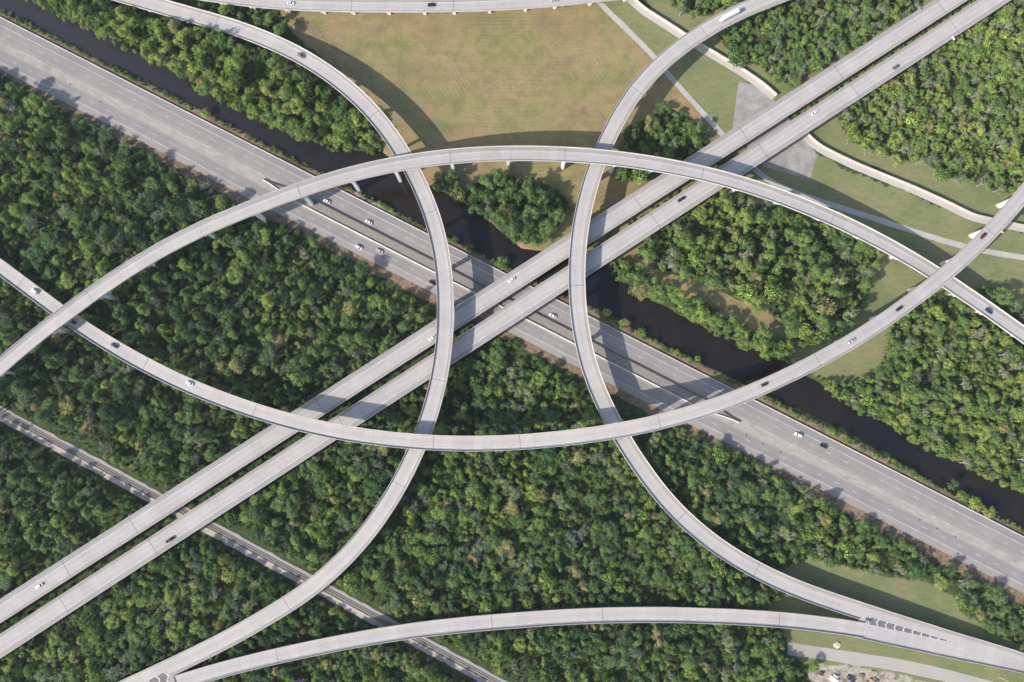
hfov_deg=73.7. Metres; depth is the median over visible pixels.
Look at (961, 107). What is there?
bare branched tree
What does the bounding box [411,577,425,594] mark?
broadleaf tree
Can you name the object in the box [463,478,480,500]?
broadleaf tree
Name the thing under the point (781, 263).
broadleaf tree
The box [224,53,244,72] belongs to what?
broadleaf tree
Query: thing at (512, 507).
broadleaf tree
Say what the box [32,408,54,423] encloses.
broadleaf tree
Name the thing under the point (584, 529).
bare branched tree
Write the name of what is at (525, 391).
bare branched tree
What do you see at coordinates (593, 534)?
broadleaf tree
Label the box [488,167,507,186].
broadleaf tree
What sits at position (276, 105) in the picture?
broadleaf tree
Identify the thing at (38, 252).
broadleaf tree
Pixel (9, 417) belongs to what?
railway track
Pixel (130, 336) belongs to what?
bare branched tree
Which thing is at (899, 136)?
broadleaf tree
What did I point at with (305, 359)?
broadleaf tree
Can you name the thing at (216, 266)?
broadleaf tree
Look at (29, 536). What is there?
broadleaf tree
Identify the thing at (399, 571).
broadleaf tree
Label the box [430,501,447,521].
broadleaf tree
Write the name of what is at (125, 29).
broadleaf tree
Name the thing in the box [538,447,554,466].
broadleaf tree
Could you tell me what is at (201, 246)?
broadleaf tree
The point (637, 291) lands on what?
broadleaf tree
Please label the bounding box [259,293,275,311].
broadleaf tree
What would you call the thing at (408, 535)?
bush
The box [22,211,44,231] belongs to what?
bare branched tree
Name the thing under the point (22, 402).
bare branched tree
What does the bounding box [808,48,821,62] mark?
broadleaf tree
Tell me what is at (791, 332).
broadleaf tree
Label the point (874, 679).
debris heap
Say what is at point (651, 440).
bare branched tree
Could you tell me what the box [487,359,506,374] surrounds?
broadleaf tree
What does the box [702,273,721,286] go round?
broadleaf tree
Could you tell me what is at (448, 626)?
elevated ramp
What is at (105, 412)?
broadleaf tree
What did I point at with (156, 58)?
broadleaf tree
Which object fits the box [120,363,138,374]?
bare branched tree
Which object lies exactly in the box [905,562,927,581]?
broadleaf tree
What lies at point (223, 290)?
broadleaf tree
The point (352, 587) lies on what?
bush
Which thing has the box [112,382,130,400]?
broadleaf tree
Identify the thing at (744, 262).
broadleaf tree
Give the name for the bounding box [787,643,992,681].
service road
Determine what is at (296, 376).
broadleaf tree
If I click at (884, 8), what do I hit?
bare branched tree
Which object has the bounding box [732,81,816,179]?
concrete apron
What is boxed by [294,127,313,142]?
broadleaf tree
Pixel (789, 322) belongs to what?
broadleaf tree
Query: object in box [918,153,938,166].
bare branched tree
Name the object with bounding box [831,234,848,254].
broadleaf tree
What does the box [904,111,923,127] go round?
broadleaf tree
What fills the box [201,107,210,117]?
bush
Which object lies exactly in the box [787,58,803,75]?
broadleaf tree
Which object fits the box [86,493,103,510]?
cypress tree
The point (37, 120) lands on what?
broadleaf tree
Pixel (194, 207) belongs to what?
bare branched tree
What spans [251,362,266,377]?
cypress tree
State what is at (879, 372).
broadleaf tree
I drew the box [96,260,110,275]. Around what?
broadleaf tree
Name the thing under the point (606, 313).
broadleaf tree
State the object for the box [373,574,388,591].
broadleaf tree
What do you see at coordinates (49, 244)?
broadleaf tree
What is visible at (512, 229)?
broadleaf tree
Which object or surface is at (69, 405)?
broadleaf tree
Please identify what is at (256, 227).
broadleaf tree
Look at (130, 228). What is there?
broadleaf tree
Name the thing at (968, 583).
bare branched tree
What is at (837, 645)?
debris heap
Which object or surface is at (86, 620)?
bush
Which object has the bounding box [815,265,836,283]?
broadleaf tree
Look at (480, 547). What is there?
bare branched tree
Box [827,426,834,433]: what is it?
bush
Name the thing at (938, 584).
broadleaf tree
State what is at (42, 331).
elevated ramp
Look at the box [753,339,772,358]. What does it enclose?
broadleaf tree
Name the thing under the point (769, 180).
footpath
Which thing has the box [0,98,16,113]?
bare branched tree
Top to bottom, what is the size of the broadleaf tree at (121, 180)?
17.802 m
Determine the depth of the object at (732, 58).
454.42 m
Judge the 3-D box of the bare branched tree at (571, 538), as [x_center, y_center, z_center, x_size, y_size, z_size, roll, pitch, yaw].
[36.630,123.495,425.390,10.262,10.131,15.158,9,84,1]
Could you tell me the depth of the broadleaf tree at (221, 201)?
440.54 m
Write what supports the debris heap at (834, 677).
on the ground
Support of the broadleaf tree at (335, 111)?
on the ground
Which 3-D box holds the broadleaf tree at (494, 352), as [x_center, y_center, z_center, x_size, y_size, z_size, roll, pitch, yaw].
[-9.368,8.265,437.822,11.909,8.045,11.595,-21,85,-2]
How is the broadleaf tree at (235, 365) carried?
on the ground
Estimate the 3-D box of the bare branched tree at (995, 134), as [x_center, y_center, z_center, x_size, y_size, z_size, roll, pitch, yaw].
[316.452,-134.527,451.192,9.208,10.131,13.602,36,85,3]
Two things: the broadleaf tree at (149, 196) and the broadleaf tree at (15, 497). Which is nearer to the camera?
the broadleaf tree at (15, 497)
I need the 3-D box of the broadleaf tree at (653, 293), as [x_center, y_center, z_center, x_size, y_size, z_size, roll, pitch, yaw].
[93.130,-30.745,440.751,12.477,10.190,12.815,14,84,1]
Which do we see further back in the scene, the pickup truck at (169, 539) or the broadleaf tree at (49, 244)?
the broadleaf tree at (49, 244)
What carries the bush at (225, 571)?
on the ground
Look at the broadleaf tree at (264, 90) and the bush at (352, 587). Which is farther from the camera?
the broadleaf tree at (264, 90)
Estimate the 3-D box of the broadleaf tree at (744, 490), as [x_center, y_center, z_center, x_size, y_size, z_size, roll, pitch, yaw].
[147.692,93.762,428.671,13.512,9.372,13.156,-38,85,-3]
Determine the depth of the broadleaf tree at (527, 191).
438.37 m
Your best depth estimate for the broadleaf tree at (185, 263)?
433.36 m
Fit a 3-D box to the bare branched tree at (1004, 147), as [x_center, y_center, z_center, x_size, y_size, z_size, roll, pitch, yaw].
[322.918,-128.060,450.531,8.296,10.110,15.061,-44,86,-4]
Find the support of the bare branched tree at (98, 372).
on the ground
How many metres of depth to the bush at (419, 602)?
419.51 m
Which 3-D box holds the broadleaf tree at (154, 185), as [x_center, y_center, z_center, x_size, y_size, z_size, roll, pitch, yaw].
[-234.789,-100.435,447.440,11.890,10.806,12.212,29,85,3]
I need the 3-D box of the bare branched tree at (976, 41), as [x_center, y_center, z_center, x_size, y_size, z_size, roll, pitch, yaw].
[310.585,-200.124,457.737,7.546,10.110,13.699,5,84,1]
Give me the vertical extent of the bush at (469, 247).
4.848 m
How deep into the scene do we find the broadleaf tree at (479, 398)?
431.41 m
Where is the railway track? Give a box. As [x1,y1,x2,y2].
[0,411,495,681]
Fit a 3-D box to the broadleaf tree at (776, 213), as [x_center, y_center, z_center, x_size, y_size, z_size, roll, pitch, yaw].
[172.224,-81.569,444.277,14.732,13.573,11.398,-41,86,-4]
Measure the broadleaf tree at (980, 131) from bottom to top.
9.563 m
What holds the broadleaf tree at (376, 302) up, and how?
on the ground
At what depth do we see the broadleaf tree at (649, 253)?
434.60 m
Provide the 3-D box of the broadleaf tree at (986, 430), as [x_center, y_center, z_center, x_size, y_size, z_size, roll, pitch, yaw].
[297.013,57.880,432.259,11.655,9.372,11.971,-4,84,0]
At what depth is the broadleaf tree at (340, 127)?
446.13 m
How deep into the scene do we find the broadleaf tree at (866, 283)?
435.06 m
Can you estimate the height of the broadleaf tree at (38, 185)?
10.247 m
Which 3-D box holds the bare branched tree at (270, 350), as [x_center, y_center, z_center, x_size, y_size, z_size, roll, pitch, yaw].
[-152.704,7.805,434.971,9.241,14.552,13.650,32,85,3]
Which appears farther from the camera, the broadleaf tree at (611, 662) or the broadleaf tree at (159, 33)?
the broadleaf tree at (159, 33)
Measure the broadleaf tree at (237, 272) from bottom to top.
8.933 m
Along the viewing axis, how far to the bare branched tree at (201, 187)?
447.13 m
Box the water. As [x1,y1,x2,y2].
[0,0,1023,528]
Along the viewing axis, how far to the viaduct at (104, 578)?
434.32 m
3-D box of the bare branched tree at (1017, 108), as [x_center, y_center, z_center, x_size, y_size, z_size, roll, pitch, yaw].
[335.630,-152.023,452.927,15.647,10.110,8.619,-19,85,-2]
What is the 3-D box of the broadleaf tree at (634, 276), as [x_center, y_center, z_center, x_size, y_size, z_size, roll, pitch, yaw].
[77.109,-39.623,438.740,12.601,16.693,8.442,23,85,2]
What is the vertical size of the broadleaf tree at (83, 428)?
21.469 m
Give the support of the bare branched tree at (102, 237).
on the ground
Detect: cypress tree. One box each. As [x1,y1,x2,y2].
[1,172,13,185]
[74,174,91,186]
[78,505,92,520]
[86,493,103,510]
[137,302,151,316]
[196,319,212,334]
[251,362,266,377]
[281,235,294,248]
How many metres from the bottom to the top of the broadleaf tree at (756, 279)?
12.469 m
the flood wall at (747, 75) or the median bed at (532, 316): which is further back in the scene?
the flood wall at (747, 75)
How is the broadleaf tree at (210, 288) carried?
on the ground
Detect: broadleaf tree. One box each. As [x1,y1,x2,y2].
[0,529,20,547]
[4,82,21,96]
[6,468,24,486]
[6,561,24,577]
[11,378,34,395]
[11,488,28,505]
[13,357,36,371]
[18,507,35,527]
[21,190,41,205]
[22,93,41,114]
[23,527,39,546]
[26,115,45,129]
[26,245,44,265]
[29,179,50,193]
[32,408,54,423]
[38,348,54,361]
[40,231,59,251]
[57,394,75,415]
[57,642,73,660]
[60,270,78,288]
[61,167,76,184]
[68,372,85,382]
[76,389,92,402]
[78,418,99,435]
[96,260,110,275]
[97,126,114,145]
[97,403,120,420]
[97,417,119,436]
[99,222,117,234]
[102,664,125,680]
[111,170,131,188]
[112,301,128,321]
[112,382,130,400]
[115,24,132,38]
[116,156,134,176]
[124,222,140,240]
[126,627,144,645]
[132,197,147,211]
[138,283,157,298]
[142,190,162,206]
[142,610,163,627]
[143,177,158,192]
[147,52,163,66]
[154,26,170,45]
[166,19,181,35]
[169,302,187,321]
[173,269,190,279]
[175,27,193,45]
[176,257,193,273]
[181,404,201,424]
[182,429,202,446]
[191,23,208,39]
[194,241,207,253]
[197,251,216,264]
[201,283,218,299]
[209,260,223,275]
[213,284,230,299]
[214,193,229,209]
[218,602,231,622]
[221,313,238,330]
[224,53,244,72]
[225,264,242,285]
[229,357,245,373]
[231,342,249,357]
[236,249,255,266]
[238,508,257,523]
[251,221,262,236]
[258,227,274,246]
[259,83,278,100]
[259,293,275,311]
[263,525,277,538]
[269,493,291,513]
[270,100,283,115]
[277,85,295,101]
[288,372,305,386]
[290,97,304,114]
[290,290,304,306]
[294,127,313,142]
[299,353,313,366]
[303,290,316,303]
[305,522,321,537]
[306,344,323,362]
[327,105,349,121]
[330,254,343,269]
[333,121,352,140]
[338,333,358,353]
[341,299,359,315]
[349,113,361,128]
[353,331,368,347]
[354,260,370,281]
[362,478,382,496]
[366,293,385,308]
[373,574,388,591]
[380,336,394,351]
[384,302,401,319]
[384,537,397,556]
[393,565,407,584]
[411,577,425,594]
[412,665,428,678]
[422,530,440,545]
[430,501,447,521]
[433,420,449,434]
[454,403,467,421]
[462,183,478,198]
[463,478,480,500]
[471,393,489,409]
[478,173,493,188]
[483,530,503,551]
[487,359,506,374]
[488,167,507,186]
[488,344,505,361]
[501,597,513,612]
[504,497,517,515]
[505,222,519,237]
[519,184,537,199]
[522,205,540,219]
[537,218,557,234]
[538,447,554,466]
[572,448,586,462]
[581,403,598,423]
[584,491,599,507]
[590,527,600,544]
[599,520,618,539]
[602,653,619,668]
[603,308,612,315]
[609,643,627,656]
[616,139,633,152]
[620,318,631,325]
[623,271,642,285]
[626,283,650,300]
[636,248,655,263]
[644,115,656,131]
[648,284,664,302]
[655,101,671,114]
[660,148,674,158]
[667,287,686,308]
[673,230,695,250]
[679,266,691,282]
[680,655,698,671]
[686,471,700,488]
[689,120,703,135]
[690,305,711,322]
[691,563,709,586]
[699,506,713,527]
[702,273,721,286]
[715,196,734,212]
[730,257,751,273]
[733,207,752,225]
[739,480,756,503]
[746,272,763,288]
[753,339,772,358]
[754,321,771,342]
[762,237,775,250]
[767,206,787,222]
[772,258,790,274]
[776,662,795,680]
[780,312,798,330]
[782,541,798,558]
[785,325,800,338]
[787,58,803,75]
[787,499,805,513]
[804,241,820,254]
[807,264,822,280]
[807,661,820,672]
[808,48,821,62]
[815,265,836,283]
[827,284,846,299]
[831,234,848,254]
[849,527,865,543]
[856,277,872,290]
[872,363,884,379]
[890,130,905,145]
[897,365,913,379]
[903,72,915,87]
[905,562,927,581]
[907,402,922,417]
[928,321,946,338]
[933,573,948,591]
[942,562,958,577]
[947,478,959,489]
[970,121,985,138]
[973,423,992,441]
[977,79,996,94]
[985,388,998,405]
[995,286,1015,305]
[997,58,1013,74]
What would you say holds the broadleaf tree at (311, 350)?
on the ground
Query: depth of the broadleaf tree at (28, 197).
438.92 m
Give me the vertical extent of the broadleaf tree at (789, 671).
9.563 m
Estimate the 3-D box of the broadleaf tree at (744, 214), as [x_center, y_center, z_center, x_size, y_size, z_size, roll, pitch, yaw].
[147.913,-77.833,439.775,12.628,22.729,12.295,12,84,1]
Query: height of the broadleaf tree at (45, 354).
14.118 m
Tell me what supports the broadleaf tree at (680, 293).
on the ground
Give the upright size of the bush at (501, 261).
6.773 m
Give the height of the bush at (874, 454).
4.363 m
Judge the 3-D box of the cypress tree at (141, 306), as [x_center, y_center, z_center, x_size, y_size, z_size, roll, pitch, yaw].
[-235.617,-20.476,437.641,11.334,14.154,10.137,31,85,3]
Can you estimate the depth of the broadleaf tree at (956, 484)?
427.29 m
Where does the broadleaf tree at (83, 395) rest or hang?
on the ground
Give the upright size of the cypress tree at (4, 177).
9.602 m
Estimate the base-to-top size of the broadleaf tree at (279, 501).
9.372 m
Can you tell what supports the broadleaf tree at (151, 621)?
on the ground
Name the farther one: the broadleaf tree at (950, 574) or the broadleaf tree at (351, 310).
the broadleaf tree at (351, 310)
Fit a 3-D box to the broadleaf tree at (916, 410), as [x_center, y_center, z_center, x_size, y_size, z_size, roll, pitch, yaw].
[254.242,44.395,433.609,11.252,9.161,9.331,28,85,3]
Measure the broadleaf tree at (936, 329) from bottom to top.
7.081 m
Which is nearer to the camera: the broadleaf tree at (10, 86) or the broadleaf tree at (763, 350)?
the broadleaf tree at (763, 350)
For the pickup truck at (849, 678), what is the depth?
420.12 m
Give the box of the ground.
[0,0,1023,681]
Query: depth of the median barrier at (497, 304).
444.41 m
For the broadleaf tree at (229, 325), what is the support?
on the ground
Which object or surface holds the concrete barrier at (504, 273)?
on the road at (600, 332)
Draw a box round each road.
[0,18,1023,560]
[0,48,1023,592]
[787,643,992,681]
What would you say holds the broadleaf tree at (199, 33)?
on the ground
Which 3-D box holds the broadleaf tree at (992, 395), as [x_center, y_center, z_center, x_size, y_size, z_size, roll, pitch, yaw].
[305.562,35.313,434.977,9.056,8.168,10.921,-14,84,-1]
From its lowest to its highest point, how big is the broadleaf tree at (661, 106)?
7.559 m
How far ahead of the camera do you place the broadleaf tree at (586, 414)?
430.22 m
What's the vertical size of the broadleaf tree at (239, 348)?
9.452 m
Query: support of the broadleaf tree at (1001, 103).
on the ground
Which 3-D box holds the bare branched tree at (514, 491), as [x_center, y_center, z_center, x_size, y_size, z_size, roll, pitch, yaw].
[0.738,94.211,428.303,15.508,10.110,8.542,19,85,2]
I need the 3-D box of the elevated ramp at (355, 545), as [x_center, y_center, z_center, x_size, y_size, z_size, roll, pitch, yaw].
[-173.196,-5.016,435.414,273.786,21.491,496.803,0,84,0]
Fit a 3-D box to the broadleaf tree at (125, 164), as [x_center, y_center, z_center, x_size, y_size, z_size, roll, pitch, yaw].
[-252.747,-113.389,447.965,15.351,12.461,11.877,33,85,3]
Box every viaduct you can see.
[0,0,967,622]
[0,0,1010,658]
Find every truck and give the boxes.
[165,536,174,542]
[719,8,739,22]
[846,675,854,681]
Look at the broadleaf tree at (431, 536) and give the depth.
422.78 m
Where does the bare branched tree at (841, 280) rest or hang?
on the ground
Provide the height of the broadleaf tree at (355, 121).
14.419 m
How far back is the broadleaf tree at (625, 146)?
449.25 m
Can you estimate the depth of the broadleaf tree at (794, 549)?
425.18 m
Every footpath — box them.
[598,2,724,135]
[753,167,1023,259]
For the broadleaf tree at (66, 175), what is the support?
on the ground
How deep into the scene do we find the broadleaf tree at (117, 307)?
433.27 m
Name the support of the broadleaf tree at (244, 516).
on the ground
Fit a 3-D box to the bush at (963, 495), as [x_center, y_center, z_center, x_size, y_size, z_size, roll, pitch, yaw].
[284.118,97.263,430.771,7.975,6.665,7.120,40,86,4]
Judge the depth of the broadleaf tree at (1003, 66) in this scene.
453.07 m
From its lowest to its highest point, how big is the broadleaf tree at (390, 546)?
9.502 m
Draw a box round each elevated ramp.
[0,145,1023,376]
[0,182,1023,450]
[112,0,453,681]
[172,606,864,681]
[201,0,625,14]
[568,0,1023,672]
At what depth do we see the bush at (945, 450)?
429.92 m
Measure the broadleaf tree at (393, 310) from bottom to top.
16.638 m
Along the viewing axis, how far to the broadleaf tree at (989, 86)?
453.50 m
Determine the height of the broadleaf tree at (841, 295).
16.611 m
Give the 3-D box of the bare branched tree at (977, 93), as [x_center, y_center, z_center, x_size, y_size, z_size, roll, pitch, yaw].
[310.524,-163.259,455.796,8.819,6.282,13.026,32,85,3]
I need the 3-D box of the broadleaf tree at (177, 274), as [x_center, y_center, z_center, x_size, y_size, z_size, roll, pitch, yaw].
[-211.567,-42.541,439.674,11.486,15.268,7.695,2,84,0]
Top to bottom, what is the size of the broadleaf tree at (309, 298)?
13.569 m
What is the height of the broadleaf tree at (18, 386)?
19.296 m
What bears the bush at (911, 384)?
on the ground
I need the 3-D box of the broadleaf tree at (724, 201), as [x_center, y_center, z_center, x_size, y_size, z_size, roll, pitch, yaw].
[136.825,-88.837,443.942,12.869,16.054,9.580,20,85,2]
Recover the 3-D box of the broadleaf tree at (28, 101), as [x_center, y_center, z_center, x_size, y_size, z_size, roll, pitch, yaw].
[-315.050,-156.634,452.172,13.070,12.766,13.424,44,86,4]
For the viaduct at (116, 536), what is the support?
on the ground
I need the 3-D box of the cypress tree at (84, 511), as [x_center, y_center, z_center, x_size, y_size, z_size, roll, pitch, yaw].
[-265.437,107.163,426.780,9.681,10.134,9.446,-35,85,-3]
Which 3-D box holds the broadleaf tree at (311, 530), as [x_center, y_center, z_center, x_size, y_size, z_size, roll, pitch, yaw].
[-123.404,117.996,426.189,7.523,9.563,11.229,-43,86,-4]
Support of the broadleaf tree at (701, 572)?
on the ground
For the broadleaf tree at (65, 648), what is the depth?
416.10 m
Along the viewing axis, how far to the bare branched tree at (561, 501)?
424.97 m
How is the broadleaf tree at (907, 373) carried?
on the ground
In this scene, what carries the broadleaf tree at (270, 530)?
on the ground
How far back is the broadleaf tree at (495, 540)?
422.40 m
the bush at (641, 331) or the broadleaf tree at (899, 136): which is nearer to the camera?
the bush at (641, 331)
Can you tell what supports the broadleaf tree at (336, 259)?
on the ground
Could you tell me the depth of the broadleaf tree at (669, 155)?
441.14 m
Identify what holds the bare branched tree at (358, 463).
on the ground
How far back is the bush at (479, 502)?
424.79 m
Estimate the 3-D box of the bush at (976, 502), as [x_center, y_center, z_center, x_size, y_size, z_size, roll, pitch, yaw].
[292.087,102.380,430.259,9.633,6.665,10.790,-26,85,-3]
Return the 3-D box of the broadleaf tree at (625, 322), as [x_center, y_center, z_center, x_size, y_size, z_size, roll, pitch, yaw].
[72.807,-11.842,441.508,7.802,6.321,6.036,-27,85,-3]
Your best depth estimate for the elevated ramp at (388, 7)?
456.18 m
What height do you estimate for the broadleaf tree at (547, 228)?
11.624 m
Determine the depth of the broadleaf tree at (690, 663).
414.97 m
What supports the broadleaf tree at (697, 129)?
on the ground
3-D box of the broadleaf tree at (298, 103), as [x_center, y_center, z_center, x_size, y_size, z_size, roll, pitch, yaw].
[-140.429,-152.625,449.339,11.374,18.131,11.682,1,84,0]
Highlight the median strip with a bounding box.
[0,40,1023,569]
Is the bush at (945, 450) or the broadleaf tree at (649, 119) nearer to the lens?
the bush at (945, 450)
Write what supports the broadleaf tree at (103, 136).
on the ground
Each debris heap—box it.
[828,674,838,681]
[834,641,840,648]
[865,676,878,681]
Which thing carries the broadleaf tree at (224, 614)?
on the ground
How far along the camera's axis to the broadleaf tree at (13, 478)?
423.81 m
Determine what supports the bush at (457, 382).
on the ground
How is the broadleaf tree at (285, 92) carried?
on the ground
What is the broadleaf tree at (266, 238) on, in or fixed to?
on the ground
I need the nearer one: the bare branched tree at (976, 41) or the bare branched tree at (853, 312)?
the bare branched tree at (853, 312)
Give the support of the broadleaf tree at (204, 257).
on the ground
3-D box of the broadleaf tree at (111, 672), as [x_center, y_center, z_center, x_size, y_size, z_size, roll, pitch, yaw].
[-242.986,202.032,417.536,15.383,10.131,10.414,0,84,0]
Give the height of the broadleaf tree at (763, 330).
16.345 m
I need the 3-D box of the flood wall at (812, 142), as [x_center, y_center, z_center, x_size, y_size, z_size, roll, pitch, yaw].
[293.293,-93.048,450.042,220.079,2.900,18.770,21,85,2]
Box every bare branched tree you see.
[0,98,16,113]
[0,311,19,330]
[16,389,30,409]
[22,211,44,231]
[94,361,105,378]
[95,229,106,246]
[97,438,114,453]
[99,239,122,255]
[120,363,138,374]
[123,331,142,344]
[131,375,144,396]
[151,206,168,222]
[165,605,178,623]
[186,201,204,216]
[194,178,209,189]
[211,382,232,391]
[264,344,279,362]
[279,364,293,374]
[350,456,363,470]
[389,592,399,607]
[471,538,486,556]
[504,485,524,497]
[520,384,534,404]
[522,555,533,575]
[551,494,567,509]
[564,530,577,550]
[577,523,590,540]
[587,451,605,463]
[649,431,661,446]
[665,137,679,152]
[665,254,679,272]
[722,632,736,652]
[759,199,772,208]
[831,274,849,287]
[837,305,861,322]
[840,245,850,259]
[845,4,858,20]
[873,4,889,15]
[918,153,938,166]
[950,101,966,116]
[959,575,974,592]
[971,87,985,101]
[972,34,982,46]
[986,129,998,144]
[995,138,1011,153]
[1012,105,1023,117]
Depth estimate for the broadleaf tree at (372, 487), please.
425.54 m
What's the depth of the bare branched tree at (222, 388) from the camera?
426.71 m
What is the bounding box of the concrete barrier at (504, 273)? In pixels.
[0,17,1023,536]
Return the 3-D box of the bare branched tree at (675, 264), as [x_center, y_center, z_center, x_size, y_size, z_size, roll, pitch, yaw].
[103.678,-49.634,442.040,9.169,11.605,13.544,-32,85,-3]
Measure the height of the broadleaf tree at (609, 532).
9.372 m
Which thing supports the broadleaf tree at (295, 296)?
on the ground
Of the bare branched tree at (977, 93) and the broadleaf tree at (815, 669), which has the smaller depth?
the broadleaf tree at (815, 669)
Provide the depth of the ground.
445.58 m
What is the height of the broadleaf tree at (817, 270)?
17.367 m
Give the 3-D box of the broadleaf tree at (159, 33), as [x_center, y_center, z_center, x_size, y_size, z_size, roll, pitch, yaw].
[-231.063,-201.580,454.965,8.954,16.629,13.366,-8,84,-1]
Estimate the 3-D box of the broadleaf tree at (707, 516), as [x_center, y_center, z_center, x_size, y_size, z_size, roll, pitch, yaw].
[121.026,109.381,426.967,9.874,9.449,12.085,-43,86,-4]
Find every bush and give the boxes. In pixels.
[76,611,95,630]
[85,666,108,681]
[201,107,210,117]
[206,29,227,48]
[219,563,235,582]
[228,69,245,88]
[342,572,360,593]
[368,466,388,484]
[402,527,419,544]
[412,591,427,608]
[452,376,466,391]
[466,243,473,251]
[474,491,492,509]
[496,256,510,269]
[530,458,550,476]
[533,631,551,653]
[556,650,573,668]
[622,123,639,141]
[637,327,646,336]
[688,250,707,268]
[709,559,727,577]
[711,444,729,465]
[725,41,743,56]
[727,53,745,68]
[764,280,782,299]
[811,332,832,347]
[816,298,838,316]
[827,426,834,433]
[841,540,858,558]
[842,435,851,443]
[872,451,878,458]
[900,377,918,392]
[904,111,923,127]
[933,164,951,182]
[935,439,952,458]
[956,490,969,500]
[967,496,984,511]
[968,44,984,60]
[982,506,995,517]
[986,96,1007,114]
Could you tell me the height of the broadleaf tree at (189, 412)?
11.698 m
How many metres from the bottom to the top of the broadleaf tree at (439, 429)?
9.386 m
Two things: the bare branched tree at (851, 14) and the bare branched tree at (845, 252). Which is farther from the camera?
the bare branched tree at (851, 14)
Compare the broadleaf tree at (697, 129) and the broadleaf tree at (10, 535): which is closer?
the broadleaf tree at (10, 535)
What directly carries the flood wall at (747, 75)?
on the ground
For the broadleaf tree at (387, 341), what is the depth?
432.11 m
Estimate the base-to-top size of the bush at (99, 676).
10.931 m
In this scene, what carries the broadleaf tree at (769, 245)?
on the ground
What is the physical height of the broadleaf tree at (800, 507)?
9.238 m
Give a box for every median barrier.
[263,179,738,421]
[263,180,739,422]
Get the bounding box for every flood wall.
[626,0,776,99]
[801,133,1023,231]
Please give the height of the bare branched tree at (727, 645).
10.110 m
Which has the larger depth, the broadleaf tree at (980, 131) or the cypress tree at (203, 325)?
the broadleaf tree at (980, 131)
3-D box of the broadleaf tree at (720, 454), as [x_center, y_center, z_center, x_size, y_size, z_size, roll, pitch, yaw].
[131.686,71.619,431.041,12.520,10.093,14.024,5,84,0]
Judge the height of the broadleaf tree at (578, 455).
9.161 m
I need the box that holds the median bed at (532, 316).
[271,183,731,418]
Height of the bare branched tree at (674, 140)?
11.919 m
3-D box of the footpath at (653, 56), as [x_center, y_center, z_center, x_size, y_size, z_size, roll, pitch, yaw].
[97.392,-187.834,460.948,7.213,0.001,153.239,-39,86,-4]
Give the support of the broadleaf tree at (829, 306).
on the ground
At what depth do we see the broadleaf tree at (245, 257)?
431.40 m
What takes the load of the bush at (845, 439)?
on the ground
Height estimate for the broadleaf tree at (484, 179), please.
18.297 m
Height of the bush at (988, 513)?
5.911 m
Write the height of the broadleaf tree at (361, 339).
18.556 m
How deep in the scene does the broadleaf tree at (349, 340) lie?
429.99 m
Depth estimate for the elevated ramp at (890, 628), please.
422.57 m
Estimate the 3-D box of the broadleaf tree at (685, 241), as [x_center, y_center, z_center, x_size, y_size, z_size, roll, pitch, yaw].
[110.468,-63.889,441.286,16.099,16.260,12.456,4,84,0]
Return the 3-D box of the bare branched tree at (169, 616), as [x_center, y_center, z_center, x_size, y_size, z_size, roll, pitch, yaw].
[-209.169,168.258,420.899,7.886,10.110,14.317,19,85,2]
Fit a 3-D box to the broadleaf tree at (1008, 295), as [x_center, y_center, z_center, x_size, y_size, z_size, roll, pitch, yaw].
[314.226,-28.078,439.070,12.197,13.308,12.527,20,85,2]

